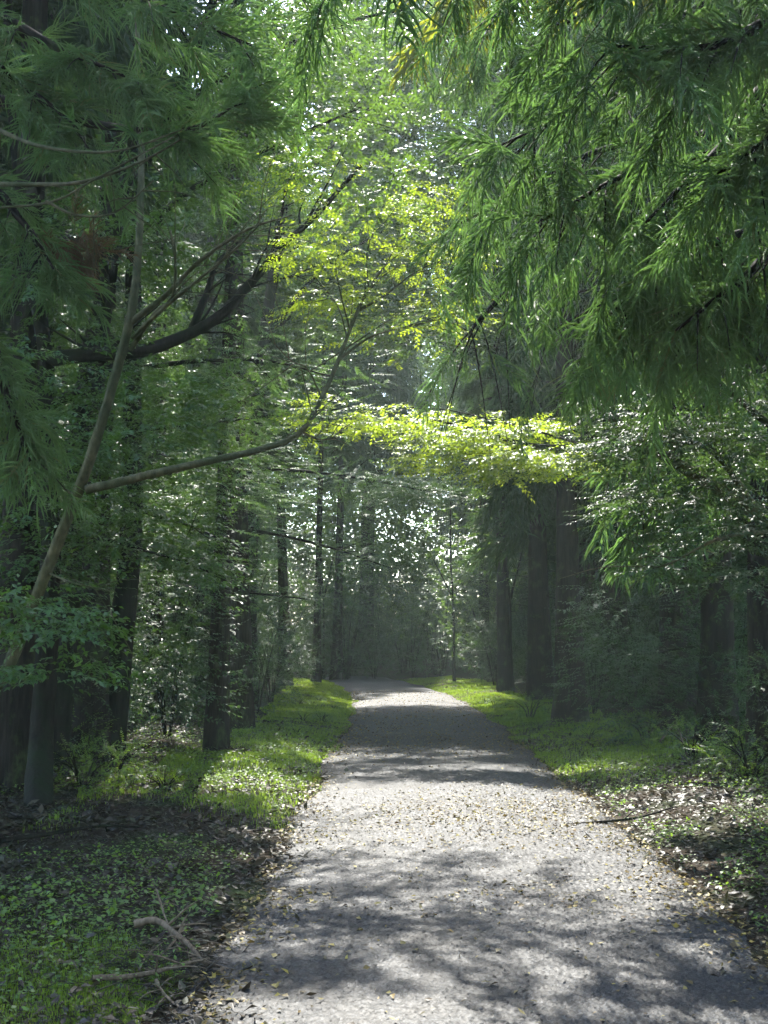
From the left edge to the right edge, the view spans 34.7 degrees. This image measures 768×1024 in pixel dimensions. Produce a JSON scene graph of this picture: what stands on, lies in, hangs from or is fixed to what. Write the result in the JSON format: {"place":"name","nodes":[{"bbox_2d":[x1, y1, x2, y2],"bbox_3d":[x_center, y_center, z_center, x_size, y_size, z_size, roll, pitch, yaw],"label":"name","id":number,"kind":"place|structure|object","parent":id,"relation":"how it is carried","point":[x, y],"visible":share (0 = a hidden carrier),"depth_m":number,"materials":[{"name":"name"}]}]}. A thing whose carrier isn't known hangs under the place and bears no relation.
{"place":"outdoors","nodes":[
{"label":"outdoors","id":0,"kind":"place"},
{"bbox_2d":[167,0,536,613],"label":"sky","id":1,"kind":"structure","parent":0,"point":[206,0],"materials":[{"name":"white"}]},
{"bbox_2d":[0,636,767,1023],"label":"ground","id":2,"kind":"structure","parent":0,"point":[460,674],"depth_m":10.19,"materials":[{"name":"brown plant"}]},
{"bbox_2d":[0,816,138,842],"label":"fallen branch","id":3,"kind":"object","parent":2,"relation":"on","point":[25,837],"visible":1,"depth_m":9.78,"materials":[{"name":"brown wood"}]},
{"bbox_2d":[57,596,128,760],"bbox_3d":[-4.291,1.966,15.275,2.234,2.257,2.119,1,-6,-9],"label":"shrub","id":4,"kind":"object","parent":2,"relation":"on","point":[91,659],"visible":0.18,"depth_m":15.17,"materials":[{"name":"green plant"}]},
{"bbox_2d":[69,705,120,759],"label":"plant","id":5,"kind":"object","parent":2,"relation":"on","point":[100,743],"visible":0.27,"depth_m":15.31,"materials":[{"name":"green plant"}]},
{"bbox_2d":[0,49,198,266],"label":"cedar tree","id":6,"kind":"object","parent":2,"relation":"on","point":[157,163],"visible":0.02,"depth_m":20.17,"materials":[{"name":"green plant"}]},
{"bbox_2d":[0,128,199,301],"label":"dead tree","id":7,"kind":"object","parent":2,"relation":"on","point":[91,258],"visible":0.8,"depth_m":6.81,"materials":[{"name":"brown plant"}]},
{"bbox_2d":[53,724,148,789],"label":"plant","id":8,"kind":"object","parent":2,"relation":"on","point":[77,776],"visible":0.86,"depth_m":12.92,"materials":[{"name":"green plant"}]},
{"bbox_2d":[0,0,213,791],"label":"cedar tree","id":9,"kind":"object","parent":2,"relation":"on","point":[15,706],"visible":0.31,"depth_m":12.75,"materials":[{"name":"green plant"}]},
{"bbox_2d":[40,522,181,722],"bbox_3d":[-4.678,1.761,19.352,2.918,3.662,2.992,0,-6,3],"label":"shrub","id":10,"kind":"object","parent":2,"relation":"on","point":[144,645],"visible":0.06,"depth_m":19.25,"materials":[{"name":"green plant"}]},
{"bbox_2d":[0,21,224,561],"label":"cedar tree","id":11,"kind":"object","parent":2,"relation":"on","point":[122,280],"visible":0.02,"depth_m":27.60,"materials":[{"name":"green plant"}]},
{"bbox_2d":[65,728,165,777],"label":"plant","id":12,"kind":"object","parent":2,"relation":"on","point":[120,765],"visible":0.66,"depth_m":14.05,"materials":[{"name":"green plant"}]},
{"bbox_2d":[0,0,245,759],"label":"cedar tree","id":13,"kind":"object","parent":2,"relation":"on","point":[96,707],"visible":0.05,"depth_m":15.66,"materials":[{"name":"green plant"}]},
{"bbox_2d":[0,0,250,346],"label":"cedar tree","id":14,"kind":"object","parent":2,"relation":"on","point":[123,52],"visible":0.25,"depth_m":14.41,"materials":[{"name":"green plant"}]},
{"bbox_2d":[0,187,257,749],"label":"understory tree","id":15,"kind":"object","parent":2,"relation":"on","point":[161,673],"visible":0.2,"depth_m":17.58,"materials":[{"name":"green plant"}]},
{"bbox_2d":[44,39,224,403],"bbox_3d":[-8.715,-7.740,35.430,8.409,25.670,7.754,4,-7,-37],"label":"cedar tree","id":16,"kind":"object","parent":2,"relation":"on","point":[219,276],"visible":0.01,"depth_m":35.47,"materials":[{"name":"green plant"}]},
{"bbox_2d":[0,931,275,998],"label":"twig debris","id":17,"kind":"object","parent":2,"relation":"on","point":[161,961],"visible":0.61,"depth_m":6.31,"materials":[{"name":"brown plant"}]},
{"bbox_2d":[91,954,209,981],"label":"fallen branch","id":18,"kind":"object","parent":17,"relation":"on","point":[139,975],"visible":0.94,"depth_m":6.09,"materials":[{"name":"brown wood"}]},
{"bbox_2d":[0,450,279,699],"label":"understory tree","id":19,"kind":"object","parent":2,"relation":"on","point":[164,561],"visible":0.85,"depth_m":12.17,"materials":[{"name":"green plant"}]},
{"bbox_2d":[110,518,211,687],"bbox_3d":[-5.929,2.451,31.924,3.931,4.813,3.834,1,-6,-11],"label":"shrub","id":20,"kind":"object","parent":2,"relation":"on","point":[180,616],"visible":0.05,"depth_m":31.91,"materials":[{"name":"green plant"}]},
{"bbox_2d":[125,761,200,794],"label":"plant","id":21,"kind":"object","parent":2,"relation":"on","point":[164,786],"visible":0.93,"depth_m":13.21,"materials":[{"name":"green plant"}]},
{"bbox_2d":[128,634,206,721],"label":"shrub","id":22,"kind":"object","parent":2,"relation":"on","point":[153,708],"visible":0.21,"depth_m":22.23,"materials":[{"name":"green plant"}]},
{"bbox_2d":[131,615,207,712],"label":"shrub","id":23,"kind":"object","parent":2,"relation":"on","point":[172,670],"visible":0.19,"depth_m":24.52,"materials":[{"name":"green plant"}]},
{"bbox_2d":[0,0,372,537],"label":"cedar tree","id":24,"kind":"object","parent":2,"relation":"on","point":[28,101],"visible":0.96,"depth_m":7.34,"materials":[{"name":"green plant"}]},
{"bbox_2d":[110,490,265,736],"bbox_3d":[-3.475,1.655,19.509,3.250,4.080,3.333,-5,-8,41],"label":"shrub","id":25,"kind":"object","parent":2,"relation":"on","point":[163,716],"visible":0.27,"depth_m":19.34,"materials":[{"name":"green plant"}]},
{"bbox_2d":[2,17,404,755],"bbox_3d":[-2.340,-3.381,17.173,5.282,13.576,5.803,0,-6,0],"label":"fir tree","id":26,"kind":"object","parent":2,"relation":"on","point":[126,599],"visible":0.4,"depth_m":15.95,"materials":[{"name":"green plant"}]},
{"bbox_2d":[143,89,302,689],"bbox_3d":[-5.386,-3.848,35.424,6.164,18.131,6.136,1,-6,-16],"label":"cedar tree","id":27,"kind":"object","parent":2,"relation":"on","point":[253,317],"visible":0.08,"depth_m":35.32,"materials":[{"name":"green plant"}]},
{"bbox_2d":[170,416,277,663],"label":"cedar tree","id":28,"kind":"object","parent":2,"relation":"on","point":[260,528],"depth_m":48.20,"materials":[{"name":"green plant"}]},
{"bbox_2d":[163,557,289,703],"bbox_3d":[-3.665,2.538,27.373,3.044,3.821,3.121,-2,-6,23],"label":"shrub","id":29,"kind":"object","parent":2,"relation":"on","point":[255,645],"visible":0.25,"depth_m":27.40,"materials":[{"name":"green plant"}]},
{"bbox_2d":[144,127,314,489],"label":"cedar tree","id":30,"kind":"object","parent":2,"relation":"on","point":[285,460],"visible":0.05,"depth_m":40.15,"materials":[{"name":"green plant"}]},
{"bbox_2d":[145,0,315,751],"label":"cedar tree","id":31,"kind":"object","parent":2,"relation":"on","point":[214,733],"visible":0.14,"depth_m":18.25,"materials":[{"name":"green plant"}]},
{"bbox_2d":[207,0,265,729],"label":"cedar tree","id":32,"kind":"object","parent":2,"relation":"on","point":[244,636],"visible":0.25,"depth_m":21.83,"materials":[{"name":"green plant"}]},
{"bbox_2d":[153,47,333,520],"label":"cedar tree","id":33,"kind":"object","parent":2,"relation":"on","point":[303,389],"visible":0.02,"depth_m":42.84,"materials":[{"name":"green plant"}]},
{"bbox_2d":[0,0,499,808],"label":"crooked tree","id":34,"kind":"object","parent":2,"relation":"on","point":[38,780],"visible":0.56,"depth_m":12.43,"materials":[{"name":"green plant"}]},
{"bbox_2d":[205,608,307,713],"bbox_3d":[-2.690,3.122,25.914,2.304,2.327,2.186,0,-6,-1],"label":"shrub","id":35,"kind":"object","parent":2,"relation":"on","point":[265,674],"visible":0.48,"depth_m":25.92,"materials":[{"name":"green plant"}]},
{"bbox_2d":[0,5,528,689],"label":"leaning tree","id":36,"kind":"object","parent":2,"relation":"on","point":[60,535],"visible":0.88,"depth_m":10.78,"materials":[{"name":"green plant"}]},
{"bbox_2d":[53,0,480,766],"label":"oak tree","id":37,"kind":"object","parent":2,"relation":"on","point":[63,710],"visible":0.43,"depth_m":15.20,"materials":[{"name":"green plant"}]},
{"bbox_2d":[257,617,301,697],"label":"shrub","id":38,"kind":"object","parent":2,"relation":"on","point":[276,658],"visible":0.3,"depth_m":33.12,"materials":[{"name":"green plant"}]},
{"bbox_2d":[257,598,308,690],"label":"shrub","id":39,"kind":"object","parent":2,"relation":"on","point":[289,627],"visible":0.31,"depth_m":38.25,"materials":[{"name":"green plant"}]},
{"bbox_2d":[257,540,308,674],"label":"tree","id":40,"kind":"object","parent":2,"relation":"on","point":[276,587],"visible":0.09,"depth_m":51.35,"materials":[{"name":"green plant"}]},
{"bbox_2d":[257,625,318,703],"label":"shrub","id":41,"kind":"object","parent":2,"relation":"on","point":[276,680],"visible":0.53,"depth_m":30.08,"materials":[{"name":"green plant"}]},
{"bbox_2d":[257,628,318,687],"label":"shrub","id":42,"kind":"object","parent":2,"relation":"on","point":[306,659],"visible":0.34,"depth_m":40.36,"materials":[{"name":"green plant"}]},
{"bbox_2d":[252,4,334,685],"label":"cedar tree","id":43,"kind":"object","parent":2,"relation":"on","point":[283,582],"visible":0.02,"depth_m":41.69,"materials":[{"name":"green plant"}]},
{"bbox_2d":[257,559,334,677],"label":"shrub","id":44,"kind":"object","parent":2,"relation":"on","point":[299,593],"visible":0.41,"depth_m":42.65,"materials":[{"name":"green plant"}]},
{"bbox_2d":[138,30,483,714],"bbox_3d":[-1.978,-3.702,23.668,4.691,15.414,7.692,5,-8,-42],"label":"hemlock tree","id":45,"kind":"object","parent":2,"relation":"on","point":[410,490],"visible":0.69,"depth_m":22.76,"materials":[{"name":"green plant"}]},
{"bbox_2d":[290,114,354,681],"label":"cedar tree","id":46,"kind":"object","parent":2,"relation":"on","point":[317,615],"visible":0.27,"depth_m":47.17,"materials":[{"name":"green plant"}]},
{"bbox_2d":[300,159,387,679],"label":"cedar tree","id":47,"kind":"object","parent":2,"relation":"on","point":[362,384],"visible":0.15,"depth_m":52.00,"materials":[{"name":"green plant"}]},
{"bbox_2d":[293,550,395,678],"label":"shrub","id":48,"kind":"object","parent":2,"relation":"on","point":[364,599],"visible":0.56,"depth_m":51.76,"materials":[{"name":"green plant"}]},
{"bbox_2d":[265,458,425,678],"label":"misty tree","id":49,"kind":"object","parent":2,"relation":"on","point":[325,593],"visible":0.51,"depth_m":52.94,"materials":[{"name":"green plant"}]},
{"bbox_2d":[312,554,400,672],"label":"shrub","id":50,"kind":"object","parent":2,"relation":"on","point":[348,631],"visible":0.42,"depth_m":57.48,"materials":[{"name":"green plant"}]},
{"bbox_2d":[220,0,513,703],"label":"tall tree","id":51,"kind":"object","parent":2,"relation":"on","point":[269,302],"visible":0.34,"depth_m":30.47,"materials":[{"name":"green plant"}]},
{"bbox_2d":[297,195,436,666],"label":"cedar tree","id":52,"kind":"object","parent":2,"relation":"on","point":[414,378],"visible":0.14,"depth_m":61.29,"materials":[{"name":"green plant"}]},
{"bbox_2d":[0,675,751,1023],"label":"grass","id":53,"kind":"structure","parent":2,"relation":"on","point":[332,689],"depth_m":16.43,"materials":[{"name":"green plant"}]},
{"bbox_2d":[318,165,435,666],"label":"cedar tree","id":54,"kind":"object","parent":2,"relation":"on","point":[406,391],"visible":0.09,"depth_m":60.95,"materials":[{"name":"green plant"}]},
{"bbox_2d":[218,0,548,574],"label":"tall tree","id":55,"kind":"object","parent":2,"relation":"on","point":[404,140],"visible":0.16,"depth_m":38.15,"materials":[{"name":"green plant"}]},
{"bbox_2d":[0,702,767,1023],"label":"ground cover","id":56,"kind":"object","parent":2,"relation":"on","point":[113,909],"visible":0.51,"depth_m":8.91,"materials":[{"name":"green plant"}]},
{"bbox_2d":[113,175,656,649],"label":"woods","id":57,"kind":"object","parent":2,"relation":"on","point":[393,527],"visible":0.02,"depth_m":72.46,"materials":[{"name":"green plant"}]},
{"bbox_2d":[342,561,430,667],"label":"shrub","id":58,"kind":"object","parent":2,"relation":"on","point":[391,577],"visible":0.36,"depth_m":59.74,"materials":[{"name":"green plant"}]},
{"bbox_2d":[373,606,432,673],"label":"shrub","id":59,"kind":"object","parent":2,"relation":"on","point":[400,659],"visible":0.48,"depth_m":55.44,"materials":[{"name":"green plant"}]},
{"bbox_2d":[371,592,446,677],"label":"shrub","id":60,"kind":"object","parent":2,"relation":"on","point":[412,673],"visible":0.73,"depth_m":52.04,"materials":[{"name":"green plant"}]},
{"bbox_2d":[378,586,447,663],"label":"shrub","id":61,"kind":"object","parent":2,"relation":"on","point":[409,593],"visible":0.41,"depth_m":59.61,"materials":[{"name":"green plant"}]},
{"bbox_2d":[387,552,473,661],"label":"shrub","id":62,"kind":"object","parent":2,"relation":"on","point":[426,564],"visible":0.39,"depth_m":60.53,"materials":[{"name":"green plant"}]},
{"bbox_2d":[399,589,469,674],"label":"shrub","id":63,"kind":"object","parent":2,"relation":"on","point":[430,654],"visible":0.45,"depth_m":53.71,"materials":[{"name":"green plant"}]},
{"bbox_2d":[395,561,487,676],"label":"shrub","id":64,"kind":"object","parent":2,"relation":"on","point":[442,660],"visible":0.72,"depth_m":50.79,"materials":[{"name":"green plant"}]},
{"bbox_2d":[364,436,527,680],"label":"misty tree","id":65,"kind":"object","parent":2,"relation":"on","point":[451,592],"visible":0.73,"depth_m":45.93,"materials":[{"name":"green plant"}]},
{"bbox_2d":[133,690,767,1023],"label":"fallen leaves","id":66,"kind":"object","parent":2,"relation":"on","point":[675,925],"depth_m":9.42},
{"bbox_2d":[420,172,527,666],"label":"cedar tree","id":67,"kind":"object","parent":2,"relation":"on","point":[464,520],"visible":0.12,"depth_m":56.94,"materials":[{"name":"green plant"}]},
{"bbox_2d":[435,546,527,671],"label":"shrub","id":68,"kind":"object","parent":2,"relation":"on","point":[481,591],"visible":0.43,"depth_m":52.27,"materials":[{"name":"green plant"}]},
{"bbox_2d":[416,475,555,676],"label":"misty tree","id":69,"kind":"object","parent":2,"relation":"on","point":[509,581],"visible":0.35,"depth_m":37.94,"materials":[{"name":"green plant"}]},
{"bbox_2d":[424,107,553,671],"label":"cedar tree","id":70,"kind":"object","parent":2,"relation":"on","point":[455,407],"visible":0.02,"depth_m":51.82,"materials":[{"name":"green plant"}]},
{"bbox_2d":[450,562,527,660],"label":"shrub","id":71,"kind":"object","parent":2,"relation":"on","point":[487,591],"visible":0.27,"depth_m":55.23,"materials":[{"name":"green plant"}]},
{"bbox_2d":[458,610,527,685],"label":"shrub","id":72,"kind":"object","parent":2,"relation":"on","point":[491,670],"visible":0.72,"depth_m":41.68,"materials":[{"name":"green plant"}]},
{"bbox_2d":[440,0,553,691],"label":"cedar tree","id":73,"kind":"object","parent":2,"relation":"on","point":[505,681],"visible":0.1,"depth_m":38.28,"materials":[{"name":"green plant"}]},
{"bbox_2d":[471,628,526,679],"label":"shrub","id":74,"kind":"object","parent":2,"relation":"on","point":[493,650],"visible":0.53,"depth_m":44.79,"materials":[{"name":"green plant"}]},
{"bbox_2d":[447,0,573,700],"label":"cedar tree","id":75,"kind":"object","parent":2,"relation":"on","point":[539,657],"visible":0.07,"depth_m":32.10,"materials":[{"name":"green plant"}]},
{"bbox_2d":[259,0,767,499],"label":"cedar tree","id":76,"kind":"object","parent":2,"relation":"on","point":[685,344],"visible":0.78,"depth_m":6.33,"materials":[{"name":"green plant"}]},
{"bbox_2d":[471,413,555,647],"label":"cedar tree","id":77,"kind":"object","parent":2,"relation":"on","point":[522,565],"visible":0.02,"depth_m":63.25,"materials":[{"name":"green plant"}]},
{"bbox_2d":[287,367,746,523],"bbox_3d":[2.374,0.498,18.225,8.423,6.006,2.825,-3,-7,30],"label":"maple tree","id":78,"kind":"object","parent":2,"relation":"on","point":[458,444],"visible":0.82,"depth_m":18.51,"materials":[{"name":"green plant"}]},
{"bbox_2d":[450,232,598,679],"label":"cedar tree","id":79,"kind":"object","parent":2,"relation":"on","point":[550,557],"visible":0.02,"depth_m":43.64,"materials":[{"name":"green plant"}]},
{"bbox_2d":[499,685,551,718],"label":"plant","id":80,"kind":"object","parent":2,"relation":"on","point":[537,706],"visible":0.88,"depth_m":25.28,"materials":[{"name":"green plant"}]},
{"bbox_2d":[471,27,633,684],"bbox_3d":[6.898,-5.761,39.668,7.768,22.848,7.732,-6,-9,38],"label":"cedar tree","id":81,"kind":"object","parent":2,"relation":"on","point":[583,579],"depth_m":38.61,"materials":[{"name":"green plant"}]},
{"bbox_2d":[477,0,651,722],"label":"cedar tree","id":82,"kind":"object","parent":2,"relation":"on","point":[567,552],"visible":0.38,"depth_m":23.91,"materials":[{"name":"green plant"}]},
{"bbox_2d":[385,0,767,603],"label":"cedar tree","id":83,"kind":"object","parent":2,"relation":"on","point":[625,547],"visible":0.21,"depth_m":11.98,"materials":[{"name":"green plant"}]},
{"bbox_2d":[406,0,767,462],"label":"cedar tree","id":84,"kind":"object","parent":2,"relation":"on","point":[477,85],"visible":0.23,"depth_m":9.02,"materials":[{"name":"green plant"}]},
{"bbox_2d":[548,619,634,713],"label":"shrub","id":85,"kind":"object","parent":2,"relation":"on","point":[593,703],"visible":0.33,"depth_m":25.98,"materials":[{"name":"green plant"}]},
{"bbox_2d":[554,610,639,698],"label":"shrub","id":86,"kind":"object","parent":2,"relation":"on","point":[602,650],"visible":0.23,"depth_m":30.30,"materials":[{"name":"green plant"}]},
{"bbox_2d":[473,9,746,694],"bbox_3d":[5.905,-6.228,33.135,7.730,22.400,7.177,-3,-8,30],"label":"cedar tree","id":87,"kind":"object","parent":2,"relation":"on","point":[502,545],"visible":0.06,"depth_m":31.98,"materials":[{"name":"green plant"}]},
{"bbox_2d":[495,0,733,688],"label":"cedar tree","id":88,"kind":"object","parent":2,"relation":"on","point":[581,319],"visible":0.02,"depth_m":26.41,"materials":[{"name":"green plant"}]},
{"bbox_2d":[584,618,658,706],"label":"shrub","id":89,"kind":"object","parent":2,"relation":"on","point":[639,665],"visible":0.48,"depth_m":27.33,"materials":[{"name":"green plant"}]},
{"bbox_2d":[585,591,658,699],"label":"shrub","id":90,"kind":"object","parent":2,"relation":"on","point":[606,606],"visible":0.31,"depth_m":29.22,"materials":[{"name":"green plant"}]},
{"bbox_2d":[485,0,767,302],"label":"cedar tree","id":91,"kind":"object","parent":2,"relation":"on","point":[737,66],"visible":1,"depth_m":5.50,"materials":[{"name":"green plant"}]},
{"bbox_2d":[522,1,736,731],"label":"cedar tree","id":92,"kind":"object","parent":2,"relation":"on","point":[667,643],"visible":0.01,"depth_m":21.12,"materials":[{"name":"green plant"}]},
{"bbox_2d":[539,397,746,751],"bbox_3d":[4.884,0.391,19.414,4.944,7.065,3.205,0,-6,0],"label":"understory tree","id":93,"kind":"object","parent":2,"relation":"on","point":[624,664],"visible":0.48,"depth_m":19.02,"materials":[{"name":"green plant"}]},
{"bbox_2d":[603,703,688,742],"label":"plant","id":94,"kind":"object","parent":2,"relation":"on","point":[648,732],"visible":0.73,"depth_m":19.03,"materials":[{"name":"green plant"}]},
{"bbox_2d":[538,336,767,622],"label":"beech tree","id":95,"kind":"object","parent":2,"relation":"on","point":[746,503],"visible":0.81,"depth_m":9.61,"materials":[{"name":"green plant"}]},
{"bbox_2d":[621,577,746,693],"bbox_3d":[6.894,2.614,28.221,2.962,3.718,3.037,4,-7,-33],"label":"shrub","id":96,"kind":"object","parent":2,"relation":"on","point":[653,680],"visible":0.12,"depth_m":28.07,"materials":[{"name":"green plant"}]},
{"bbox_2d":[601,0,767,741],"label":"cedar tree","id":97,"kind":"object","parent":2,"relation":"on","point":[712,631],"visible":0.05,"depth_m":18.37,"materials":[{"name":"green plant"}]},
{"bbox_2d":[601,0,767,761],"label":"cedar tree","id":98,"kind":"object","parent":2,"relation":"on","point":[757,624],"visible":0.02,"depth_m":15.13,"materials":[{"name":"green plant"}]},
{"bbox_2d":[639,705,738,756],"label":"plant","id":99,"kind":"object","parent":2,"relation":"on","point":[704,732],"visible":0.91,"depth_m":16.58,"materials":[{"name":"green plant"}]},
{"bbox_2d":[654,577,746,702],"bbox_3d":[6.159,2.372,21.874,2.596,2.729,2.699,-5,-8,40],"label":"shrub","id":100,"kind":"object","parent":2,"relation":"on","point":[734,626],"visible":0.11,"depth_m":22.00,"materials":[{"name":"green plant"}]},
{"bbox_2d":[659,632,746,740],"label":"shrub","id":101,"kind":"object","parent":2,"relation":"on","point":[693,670],"visible":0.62,"depth_m":18.24,"materials":[{"name":"green plant"}]},
{"bbox_2d":[680,716,767,780],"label":"plant","id":102,"kind":"object","parent":2,"relation":"on","point":[744,763],"visible":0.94,"depth_m":14.04,"materials":[{"name":"green plant"}]},
{"bbox_2d":[706,639,767,769],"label":"shrub","id":103,"kind":"object","parent":2,"relation":"on","point":[750,694],"visible":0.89,"depth_m":14.40,"materials":[{"name":"green plant"}]},
{"bbox_2d":[169,676,767,1023],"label":"path","id":104,"kind":"structure","parent":0,"point":[560,978],"depth_m":7.43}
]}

